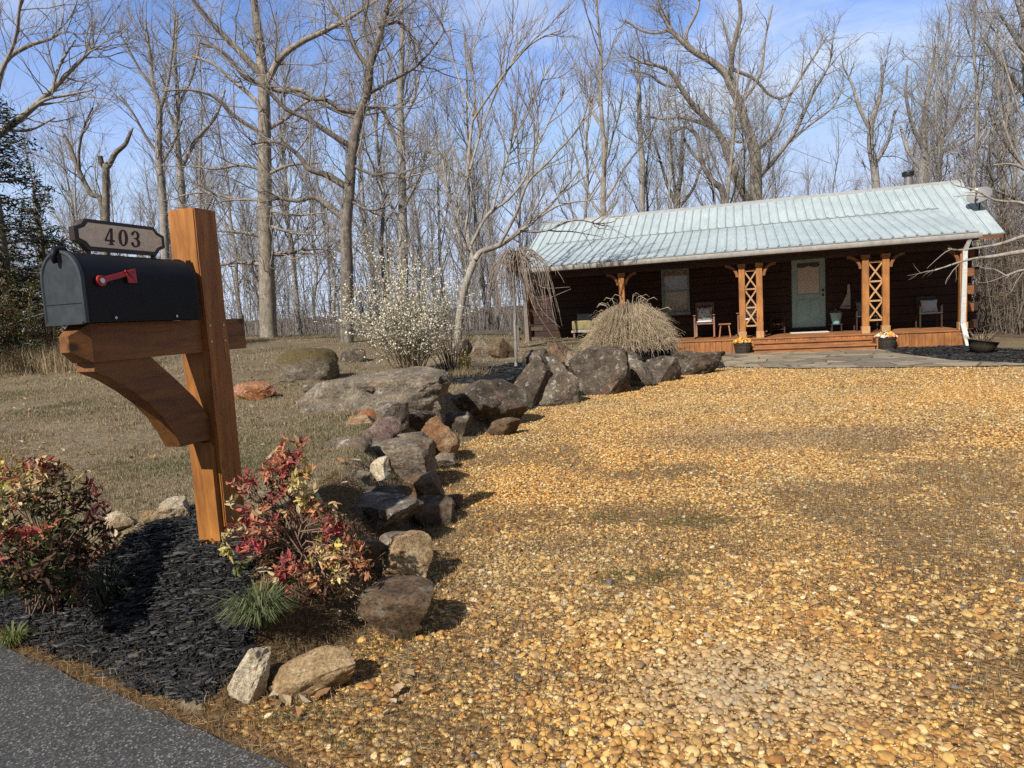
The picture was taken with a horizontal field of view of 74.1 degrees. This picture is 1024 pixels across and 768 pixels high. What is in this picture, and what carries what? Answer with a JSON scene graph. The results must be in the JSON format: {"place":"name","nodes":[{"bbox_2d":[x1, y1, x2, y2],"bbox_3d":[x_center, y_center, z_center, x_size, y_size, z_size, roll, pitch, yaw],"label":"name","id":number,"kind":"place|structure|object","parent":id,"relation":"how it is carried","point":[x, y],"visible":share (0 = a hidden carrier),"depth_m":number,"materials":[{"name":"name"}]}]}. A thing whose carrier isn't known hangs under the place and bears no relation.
{"place":"outdoors","nodes":[
{"label":"outdoors","id":0,"kind":"place"},
{"bbox_2d":[0,645,286,767],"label":"road","id":1,"kind":"structure","parent":0,"point":[49,718],"depth_m":2.39,"materials":[{"name":"asphalt"}]},
{"bbox_2d":[0,470,401,767],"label":"road verge","id":2,"kind":"structure","parent":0,"point":[293,632],"depth_m":2.93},
{"bbox_2d":[201,578,307,629],"bbox_3d":[-1.044,0.914,2.793,0.448,0.182,0.414,-3,6,0],"label":"grass tuft","id":3,"kind":"object","parent":2,"relation":"on","point":[260,611],"visible":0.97,"depth_m":2.76,"materials":[{"name":"plant"}]},
{"bbox_2d":[358,491,423,530],"bbox_3d":[-0.799,0.821,4.215,0.501,0.243,0.380,-1,6,23],"label":"boulder","id":4,"kind":"object","parent":2,"relation":"on","point":[386,511],"visible":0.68,"depth_m":4.08,"materials":[{"name":"stone"}]},
{"bbox_2d":[382,530,432,577],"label":"boulder","id":5,"kind":"object","parent":2,"relation":"on","point":[409,552],"visible":0.81,"depth_m":3.49,"materials":[{"name":"stone"}]},
{"bbox_2d":[0,333,1023,714],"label":"lawn","id":6,"kind":"structure","parent":0,"point":[98,440],"depth_m":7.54,"materials":[{"name":"plant"}]},
{"bbox_2d":[0,137,44,356],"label":"evergreen tree","id":7,"kind":"object","parent":6,"relation":"on","point":[19,228],"visible":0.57,"depth_m":15.19,"materials":[{"name":"green plant"}]},
{"bbox_2d":[0,259,45,364],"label":"wild brush","id":8,"kind":"object","parent":6,"relation":"on","point":[26,333],"visible":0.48,"depth_m":15.49,"materials":[{"name":"green plant"}]},
{"bbox_2d":[0,295,76,361],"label":"wild brush","id":9,"kind":"object","parent":6,"relation":"on","point":[48,329],"visible":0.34,"depth_m":15.94,"materials":[{"name":"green plant"}]},
{"bbox_2d":[0,184,83,351],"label":"evergreen tree","id":10,"kind":"object","parent":6,"relation":"on","point":[35,210],"visible":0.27,"depth_m":18.06,"materials":[{"name":"green plant"}]},
{"bbox_2d":[0,94,98,357],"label":"evergreen tree","id":11,"kind":"object","parent":6,"relation":"on","point":[7,200],"visible":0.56,"depth_m":15.73,"materials":[{"name":"green plant"}]},
{"bbox_2d":[19,57,135,254],"bbox_3d":[-12.888,-5.457,21.308,4.164,8.713,3.716,-3,6,0],"label":"slender tree","id":12,"kind":"object","parent":6,"relation":"on","point":[77,163],"visible":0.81,"depth_m":20.62,"materials":[{"name":"grey plant"}]},
{"bbox_2d":[0,0,163,169],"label":"leaning tree","id":13,"kind":"object","parent":6,"relation":"on","point":[47,95],"visible":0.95,"depth_m":16.29,"materials":[{"name":"grey plant"}]},
{"bbox_2d":[0,338,163,376],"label":"tall dry grass","id":14,"kind":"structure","parent":6,"relation":"on","point":[37,363],"depth_m":15.07,"materials":[{"name":"plant"}]},
{"bbox_2d":[94,127,133,254],"bbox_3d":[-12.004,-4.378,20.614,1.559,6.675,0.382,-4,6,-2],"label":"dead snag","id":15,"kind":"object","parent":6,"relation":"on","point":[107,165],"visible":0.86,"depth_m":20.38,"materials":[{"name":"wood"}]},
{"bbox_2d":[79,0,232,259],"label":"forked tree","id":16,"kind":"object","parent":6,"relation":"on","point":[161,194],"visible":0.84,"depth_m":24.79,"materials":[{"name":"grey plant"}]},
{"bbox_2d":[120,0,247,208],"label":"forked tree","id":17,"kind":"object","parent":6,"relation":"on","point":[180,183],"visible":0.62,"depth_m":26.01,"materials":[{"name":"grey plant"}]},
{"bbox_2d":[233,381,276,400],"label":"boulder","id":18,"kind":"object","parent":6,"relation":"on","point":[258,390],"visible":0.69,"depth_m":9.06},
{"bbox_2d":[116,0,397,337],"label":"oak tree","id":19,"kind":"object","parent":6,"relation":"on","point":[267,254],"visible":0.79,"depth_m":23.61,"materials":[{"name":"grey plant"}]},
{"bbox_2d":[275,348,339,382],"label":"boulder","id":20,"kind":"object","parent":6,"relation":"on","point":[306,364],"visible":0.78,"depth_m":11.08,"materials":[{"name":"stone"}]},
{"bbox_2d":[178,0,492,342],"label":"oak tree","id":21,"kind":"object","parent":6,"relation":"on","point":[345,213],"visible":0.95,"depth_m":19.70,"materials":[{"name":"grey plant"}]},
{"bbox_2d":[5,337,732,716],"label":"fallen leaves","id":22,"kind":"object","parent":6,"relation":"on","point":[319,693],"visible":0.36,"depth_m":3.06,"materials":[{"name":"brown plant"}]},
{"bbox_2d":[298,366,452,422],"bbox_3d":[-1.513,0.234,7.853,1.693,0.812,1.270,-3,6,0],"label":"boulder","id":23,"kind":"object","parent":6,"relation":"on","point":[423,388],"visible":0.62,"depth_m":7.45,"materials":[{"name":"stone"}]},
{"bbox_2d":[361,416,401,438],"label":"boulder","id":24,"kind":"object","parent":6,"relation":"on","point":[388,427],"visible":0.48,"depth_m":5.78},
{"bbox_2d":[372,402,408,433],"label":"boulder","id":25,"kind":"object","parent":6,"relation":"on","point":[400,410],"visible":0.73,"depth_m":6.73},
{"bbox_2d":[310,215,481,368],"bbox_3d":[-1.865,-1.416,11.298,2.893,2.756,2.855,-3,6,0],"label":"flowering shrub","id":26,"kind":"object","parent":6,"relation":"on","point":[405,344],"visible":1,"depth_m":11.04,"materials":[{"name":"white plant"}]},
{"bbox_2d":[371,435,436,479],"bbox_3d":[-0.911,0.617,5.631,0.587,0.364,0.558,-3,6,0],"label":"boulder","id":27,"kind":"object","parent":6,"relation":"on","point":[410,456],"visible":0.78,"depth_m":5.42,"materials":[{"name":"stone"}]},
{"bbox_2d":[421,415,459,455],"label":"boulder","id":28,"kind":"object","parent":6,"relation":"on","point":[441,434],"visible":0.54,"depth_m":6.45,"materials":[{"name":"stone"}]},
{"bbox_2d":[451,379,528,424],"bbox_3d":[-0.315,0.279,8.575,1.110,0.686,0.644,-5,6,-19],"label":"boulder","id":29,"kind":"object","parent":6,"relation":"on","point":[489,402],"visible":0.68,"depth_m":8.42,"materials":[{"name":"stone"}]},
{"bbox_2d":[0,343,1023,707],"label":"mulch","id":30,"kind":"object","parent":6,"relation":"on","point":[212,573],"visible":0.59,"depth_m":3.05,"materials":[{"name":"wood"}]},
{"bbox_2d":[0,453,121,615],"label":"nandina shrub","id":31,"kind":"object","parent":30,"relation":"on","point":[49,575],"visible":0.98,"depth_m":2.90,"materials":[{"name":"red plant"}]},
{"bbox_2d":[49,556,158,607],"bbox_3d":[-1.912,0.949,3.215,0.406,0.216,0.450,-2,6,13],"label":"grass tuft","id":32,"kind":"object","parent":30,"relation":"on","point":[102,589],"visible":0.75,"depth_m":3.20,"materials":[{"name":"plant"}]},
{"bbox_2d":[59,207,245,544],"bbox_3d":[-1.549,0.088,3.072,0.160,1.777,0.943,-1,6,19],"label":"mailbox post","id":33,"kind":"object","parent":30,"relation":"on","point":[198,415],"visible":0.84,"depth_m":3.17,"materials":[{"name":"brown wood"}]},
{"bbox_2d":[40,246,199,325],"bbox_3d":[-1.630,-0.408,2.848,0.223,0.302,0.613,-1,6,19],"label":"mailbox","id":34,"kind":"object","parent":33,"relation":"attached to","point":[81,288],"visible":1,"depth_m":2.70,"materials":[{"name":"black metal"}]},
{"bbox_2d":[40,250,89,325],"bbox_3d":[-1.721,-0.368,2.594,0.210,0.284,0.023,-1,6,19],"label":"door","id":35,"kind":"structure","parent":34,"relation":"in","point":[63,289],"depth_m":2.59,"materials":[{"name":"grey metal"}]},
{"bbox_2d":[68,218,164,257],"bbox_3d":[-1.648,-0.592,2.858,0.032,0.168,0.441,-1,6,19],"label":"number plaque","id":36,"kind":"object","parent":34,"relation":"attached to","point":[88,236],"visible":0.98,"depth_m":2.82,"materials":[{"name":"metal"}]},
{"bbox_2d":[151,495,189,520],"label":"boulder","id":37,"kind":"object","parent":30,"relation":"on","point":[176,506],"visible":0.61,"depth_m":3.61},
{"bbox_2d":[227,647,270,703],"bbox_3d":[-0.997,1.109,2.591,0.158,0.217,0.149,-3,6,0],"label":"boulder","id":38,"kind":"object","parent":30,"relation":"on","point":[249,679],"visible":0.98,"depth_m":2.54,"materials":[{"name":"stone"}]},
{"bbox_2d":[218,433,373,603],"bbox_3d":[-0.988,0.590,3.020,0.612,0.718,0.576,-7,7,-30],"label":"nandina shrub","id":39,"kind":"object","parent":30,"relation":"on","point":[305,553],"visible":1,"depth_m":3.01,"materials":[{"name":"red plant"}]},
{"bbox_2d":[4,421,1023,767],"bbox_3d":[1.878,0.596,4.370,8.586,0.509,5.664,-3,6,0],"label":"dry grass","id":40,"kind":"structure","parent":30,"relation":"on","point":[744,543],"depth_m":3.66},
{"bbox_2d":[479,247,569,366],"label":"weeping tree","id":41,"kind":"object","parent":30,"relation":"on","point":[516,260],"visible":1,"depth_m":11.65,"materials":[{"name":"grey plant"}]},
{"bbox_2d":[513,353,551,407],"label":"boulder","id":42,"kind":"object","parent":30,"relation":"on","point":[533,377],"visible":0.7,"depth_m":10.07,"materials":[{"name":"stone"}]},
{"bbox_2d":[537,356,579,405],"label":"boulder","id":43,"kind":"object","parent":30,"relation":"on","point":[561,386],"visible":0.58,"depth_m":10.16,"materials":[{"name":"stone"}]},
{"bbox_2d":[568,346,630,394],"bbox_3d":[1.463,-0.189,11.398,1.007,0.886,0.806,-3,6,0],"label":"boulder","id":44,"kind":"object","parent":30,"relation":"on","point":[599,370],"visible":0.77,"depth_m":11.14,"materials":[{"name":"stone"}]},
{"bbox_2d":[577,292,684,355],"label":"ornamental grass","id":45,"kind":"object","parent":30,"relation":"on","point":[641,325],"depth_m":14.10,"materials":[{"name":"plant"}]},
{"bbox_2d":[628,357,656,386],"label":"boulder","id":46,"kind":"object","parent":30,"relation":"on","point":[642,375],"visible":0.56,"depth_m":11.86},
{"bbox_2d":[1,471,1023,767],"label":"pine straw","id":47,"kind":"object","parent":6,"relation":"on","point":[579,627],"visible":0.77,"depth_m":3.00,"materials":[{"name":"brown plant"}]},
{"bbox_2d":[401,0,642,349],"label":"dogwood tree","id":48,"kind":"object","parent":6,"relation":"on","point":[503,241],"visible":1,"depth_m":15.31,"materials":[{"name":"grey plant"}]},
{"bbox_2d":[518,170,1004,352],"bbox_3d":[7.183,-3.700,22.000,13.360,5.630,9.445,-1,6,19],"label":"log cabin","id":49,"kind":"object","parent":6,"relation":"on","point":[800,263],"visible":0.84,"depth_m":19.60,"materials":[{"name":"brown wood"}]},
{"bbox_2d":[661,268,690,315],"bbox_3d":[5.071,-2.859,21.026,0.880,1.440,0.110,-1,6,19],"label":"window","id":50,"kind":"structure","parent":49,"relation":"in","point":[675,287],"depth_m":21.04,"materials":[{"name":"clear glass"}]},
{"bbox_2d":[789,258,828,331],"bbox_3d":[8.682,-2.657,19.863,1.040,2.220,0.160,-1,6,19],"label":"door","id":51,"kind":"structure","parent":49,"relation":"in","point":[808,301],"depth_m":19.86,"materials":[{"name":"teal paint"}]},
{"bbox_2d":[908,162,1023,294],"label":"overhanging dogwood","id":52,"kind":"object","parent":6,"relation":"on","point":[1016,252],"visible":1,"depth_m":12.37,"materials":[{"name":"grey plant"}]},
{"bbox_2d":[0,0,1023,331],"label":"sky","id":53,"kind":"structure","parent":0,"point":[865,16],"materials":[{"name":"blue"}]},
{"bbox_2d":[224,366,1023,767],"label":"driveway","id":54,"kind":"structure","parent":0,"point":[490,728],"depth_m":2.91,"materials":[{"name":"gravel"}]},
{"bbox_2d":[272,645,354,699],"bbox_3d":[-0.759,1.113,2.594,0.340,0.161,0.170,-3,6,0],"label":"boulder","id":55,"kind":"object","parent":54,"relation":"on","point":[313,672],"visible":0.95,"depth_m":2.56,"materials":[{"name":"stone"}]},
{"bbox_2d":[351,574,433,638],"bbox_3d":[-0.483,1.018,3.033,0.360,0.261,0.299,0,7,32],"label":"boulder","id":56,"kind":"object","parent":54,"relation":"on","point":[396,606],"visible":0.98,"depth_m":2.94,"materials":[{"name":"stone"}]},
{"bbox_2d":[411,494,455,527],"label":"boulder","id":57,"kind":"object","parent":54,"relation":"on","point":[435,510],"visible":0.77,"depth_m":4.57,"materials":[{"name":"stone"}]},
{"bbox_2d":[403,471,444,497],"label":"boulder","id":58,"kind":"object","parent":57,"relation":"on","point":[424,483],"visible":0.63,"depth_m":4.76,"materials":[{"name":"stone"}]},
{"bbox_2d":[645,356,681,382],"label":"boulder","id":59,"kind":"object","parent":54,"relation":"on","point":[665,368],"visible":0.77,"depth_m":12.53,"materials":[{"name":"stone"}]},
{"bbox_2d":[670,350,725,374],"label":"boulder","id":60,"kind":"object","parent":54,"relation":"on","point":[692,363],"visible":0.71,"depth_m":13.39,"materials":[{"name":"stone"}]},
{"bbox_2d":[244,305,1023,338],"bbox_3d":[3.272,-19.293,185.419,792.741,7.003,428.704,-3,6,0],"label":"woodland floor","id":61,"kind":"structure","parent":0,"point":[1006,335],"depth_m":88.77,"materials":[{"name":"soil"}]},
{"bbox_2d":[0,86,70,331],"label":"bare tree","id":62,"kind":"object","parent":61,"relation":"on","point":[23,141],"visible":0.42,"depth_m":34.55,"materials":[{"name":"grey plant"}]},
{"bbox_2d":[36,67,114,253],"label":"bare tree","id":63,"kind":"object","parent":61,"relation":"on","point":[76,217],"visible":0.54,"depth_m":31.02,"materials":[{"name":"grey plant"}]},
{"bbox_2d":[18,83,141,255],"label":"bare tree","id":64,"kind":"object","parent":61,"relation":"on","point":[69,213],"visible":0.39,"depth_m":43.70,"materials":[{"name":"grey plant"}]},
{"bbox_2d":[89,70,192,259],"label":"bare tree","id":65,"kind":"object","parent":61,"relation":"on","point":[155,184],"visible":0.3,"depth_m":37.67,"materials":[{"name":"grey plant"}]},
{"bbox_2d":[139,1,257,225],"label":"bare tree","id":66,"kind":"object","parent":61,"relation":"on","point":[200,114],"visible":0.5,"depth_m":28.87,"materials":[{"name":"grey plant"}]},
{"bbox_2d":[174,68,294,318],"bbox_3d":[-16.305,-9.472,40.667,5.804,19.578,7.336,3,10,34],"label":"bare tree","id":67,"kind":"object","parent":61,"relation":"on","point":[229,210],"visible":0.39,"depth_m":39.67,"materials":[{"name":"grey plant"}]},
{"bbox_2d":[212,9,333,334],"bbox_3d":[-11.374,-9.597,33.071,5.793,17.201,5.392,-1,6,33],"label":"bare tree","id":68,"kind":"object","parent":61,"relation":"on","point":[290,168],"visible":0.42,"depth_m":32.33,"materials":[{"name":"grey plant"}]},
{"bbox_2d":[213,0,333,334],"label":"bare tree","id":69,"kind":"object","parent":61,"relation":"on","point":[289,236],"visible":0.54,"depth_m":29.20,"materials":[{"name":"grey plant"}]},
{"bbox_2d":[275,45,360,334],"bbox_3d":[-9.870,-8.685,35.113,5.020,16.160,4.112,-7,7,-32],"label":"bare tree","id":70,"kind":"object","parent":61,"relation":"on","point":[310,229],"visible":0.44,"depth_m":34.61,"materials":[{"name":"grey plant"}]},
{"bbox_2d":[278,49,378,333],"bbox_3d":[-10.745,-9.152,39.286,6.275,18.568,5.213,-7,7,-31],"label":"bare tree","id":71,"kind":"object","parent":61,"relation":"on","point":[326,247],"visible":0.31,"depth_m":38.60,"materials":[{"name":"grey plant"}]},
{"bbox_2d":[299,35,412,315],"bbox_3d":[-7.889,-8.981,32.164,5.199,16.715,5.585,-2,7,19],"label":"bare tree","id":72,"kind":"object","parent":61,"relation":"on","point":[362,182],"visible":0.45,"depth_m":32.77,"materials":[{"name":"grey plant"}]},
{"bbox_2d":[310,0,461,328],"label":"bare tree","id":73,"kind":"object","parent":61,"relation":"on","point":[378,150],"visible":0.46,"depth_m":28.26,"materials":[{"name":"grey plant"}]},
{"bbox_2d":[339,0,461,321],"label":"tall poplar","id":74,"kind":"object","parent":61,"relation":"on","point":[402,245],"visible":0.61,"depth_m":27.17,"materials":[{"name":"grey plant"}]},
{"bbox_2d":[373,90,471,311],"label":"bare tree","id":75,"kind":"object","parent":61,"relation":"on","point":[416,215],"visible":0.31,"depth_m":42.52,"materials":[{"name":"grey plant"}]},
{"bbox_2d":[398,32,493,329],"bbox_3d":[-3.165,-9.649,36.597,5.628,18.878,4.615,-5,4,-16],"label":"bare tree","id":76,"kind":"object","parent":61,"relation":"on","point":[441,214],"visible":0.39,"depth_m":36.27,"materials":[{"name":"grey plant"}]},
{"bbox_2d":[408,57,485,332],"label":"bare tree","id":77,"kind":"object","parent":61,"relation":"on","point":[438,198],"visible":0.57,"depth_m":31.71,"materials":[{"name":"grey plant"}]},
{"bbox_2d":[422,2,523,329],"bbox_3d":[-1.725,-8.790,30.266,5.212,15.910,4.293,-6,6,-25],"label":"bare tree","id":78,"kind":"object","parent":61,"relation":"on","point":[474,207],"visible":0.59,"depth_m":30.14,"materials":[{"name":"grey plant"}]},
{"bbox_2d":[459,126,535,328],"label":"bare tree","id":79,"kind":"object","parent":61,"relation":"on","point":[492,258],"visible":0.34,"depth_m":40.72,"materials":[{"name":"grey plant"}]},
{"bbox_2d":[450,62,548,253],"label":"bare tree","id":80,"kind":"object","parent":61,"relation":"on","point":[515,199],"visible":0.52,"depth_m":33.46,"materials":[{"name":"grey plant"}]},
{"bbox_2d":[0,136,1022,337],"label":"undergrowth","id":81,"kind":"object","parent":61,"relation":"on","point":[282,326],"visible":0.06,"depth_m":29.59,"materials":[{"name":"brown plant"}]},
{"bbox_2d":[525,23,636,219],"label":"bare tree","id":82,"kind":"object","parent":61,"relation":"on","point":[587,164],"visible":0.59,"depth_m":34.35,"materials":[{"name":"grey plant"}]},
{"bbox_2d":[530,0,700,215],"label":"bare tree","id":83,"kind":"object","parent":61,"relation":"on","point":[604,137],"visible":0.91,"depth_m":30.28,"materials":[{"name":"grey plant"}]},
{"bbox_2d":[601,34,662,211],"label":"slender tree","id":84,"kind":"object","parent":61,"relation":"on","point":[642,152],"visible":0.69,"depth_m":32.88,"materials":[{"name":"grey plant"}]},
{"bbox_2d":[590,9,681,214],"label":"bare tree","id":85,"kind":"object","parent":61,"relation":"on","point":[647,162],"visible":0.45,"depth_m":33.42,"materials":[{"name":"grey plant"}]},
{"bbox_2d":[618,6,718,209],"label":"bare tree","id":86,"kind":"object","parent":61,"relation":"on","point":[670,155],"visible":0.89,"depth_m":28.66,"materials":[{"name":"grey plant"}]},
{"bbox_2d":[634,98,717,209],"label":"forked tree","id":87,"kind":"object","parent":61,"relation":"on","point":[677,187],"visible":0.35,"depth_m":35.23,"materials":[{"name":"brown plant"}]},
{"bbox_2d":[637,61,728,203],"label":"slender tree","id":88,"kind":"object","parent":61,"relation":"on","point":[707,174],"visible":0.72,"depth_m":30.16,"materials":[{"name":"grey plant"}]},
{"bbox_2d":[654,60,753,205],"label":"bare tree","id":89,"kind":"object","parent":61,"relation":"on","point":[713,197],"visible":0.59,"depth_m":30.88,"materials":[{"name":"grey plant"}]},
{"bbox_2d":[675,0,785,203],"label":"bare tree","id":90,"kind":"object","parent":61,"relation":"on","point":[733,132],"visible":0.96,"depth_m":27.43,"materials":[{"name":"grey plant"}]},
{"bbox_2d":[586,0,893,200],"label":"oak","id":91,"kind":"object","parent":61,"relation":"on","point":[687,45],"visible":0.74,"depth_m":31.51,"materials":[{"name":"grey plant"}]},
{"bbox_2d":[688,37,802,201],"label":"bare tree","id":92,"kind":"object","parent":61,"relation":"on","point":[744,187],"visible":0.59,"depth_m":28.77,"materials":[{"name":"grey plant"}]},
{"bbox_2d":[716,60,799,201],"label":"bare tree","id":93,"kind":"object","parent":61,"relation":"on","point":[748,190],"visible":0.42,"depth_m":42.09,"materials":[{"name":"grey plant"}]},
{"bbox_2d":[793,62,884,195],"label":"bare tree","id":94,"kind":"object","parent":61,"relation":"on","point":[833,183],"visible":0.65,"depth_m":26.76,"materials":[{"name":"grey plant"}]},
{"bbox_2d":[821,31,938,188],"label":"forked tree","id":95,"kind":"object","parent":61,"relation":"on","point":[873,159],"visible":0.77,"depth_m":33.92,"materials":[{"name":"grey plant"}]},
{"bbox_2d":[859,0,1003,186],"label":"bare tree","id":96,"kind":"object","parent":61,"relation":"on","point":[933,66],"visible":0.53,"depth_m":26.56,"materials":[{"name":"grey plant"}]},
{"bbox_2d":[884,0,1001,183],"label":"bare tree","id":97,"kind":"object","parent":61,"relation":"on","point":[938,149],"visible":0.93,"depth_m":22.22,"materials":[{"name":"grey plant"}]},
{"bbox_2d":[865,6,1022,183],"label":"forked tree","id":98,"kind":"object","parent":61,"relation":"on","point":[906,146],"visible":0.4,"depth_m":32.91,"materials":[{"name":"grey plant"}]},
{"bbox_2d":[902,1,1009,200],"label":"bare tree","id":99,"kind":"object","parent":61,"relation":"on","point":[946,129],"visible":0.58,"depth_m":23.73,"materials":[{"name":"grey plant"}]},
{"bbox_2d":[905,0,1023,227],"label":"edge tree","id":100,"kind":"object","parent":61,"relation":"on","point":[1021,11],"visible":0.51,"depth_m":23.10,"materials":[{"name":"grey plant"}]},
{"bbox_2d":[921,0,1023,329],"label":"bare tree","id":101,"kind":"object","parent":61,"relation":"on","point":[977,146],"visible":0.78,"depth_m":21.95,"materials":[{"name":"grey plant"}]},
{"bbox_2d":[923,150,1023,336],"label":"thicket","id":102,"kind":"object","parent":61,"relation":"on","point":[989,311],"visible":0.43,"depth_m":20.95,"materials":[{"name":"brown plant"}]},
{"bbox_2d":[930,0,1023,328],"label":"bare tree","id":103,"kind":"object","parent":61,"relation":"on","point":[994,116],"visible":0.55,"depth_m":23.08,"materials":[{"name":"grey plant"}]},
{"bbox_2d":[935,50,1023,303],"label":"slender tree","id":104,"kind":"object","parent":61,"relation":"on","point":[994,155],"visible":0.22,"depth_m":29.23,"materials":[{"name":"grey plant"}]},
{"bbox_2d":[948,0,1023,166],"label":"bare tree","id":105,"kind":"object","parent":61,"relation":"on","point":[1008,76],"visible":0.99,"depth_m":19.47,"materials":[{"name":"grey plant"}]},
{"bbox_2d":[722,349,1023,367],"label":"path","id":106,"kind":"structure","parent":0,"point":[851,358],"depth_m":14.50,"materials":[{"name":"stone"}]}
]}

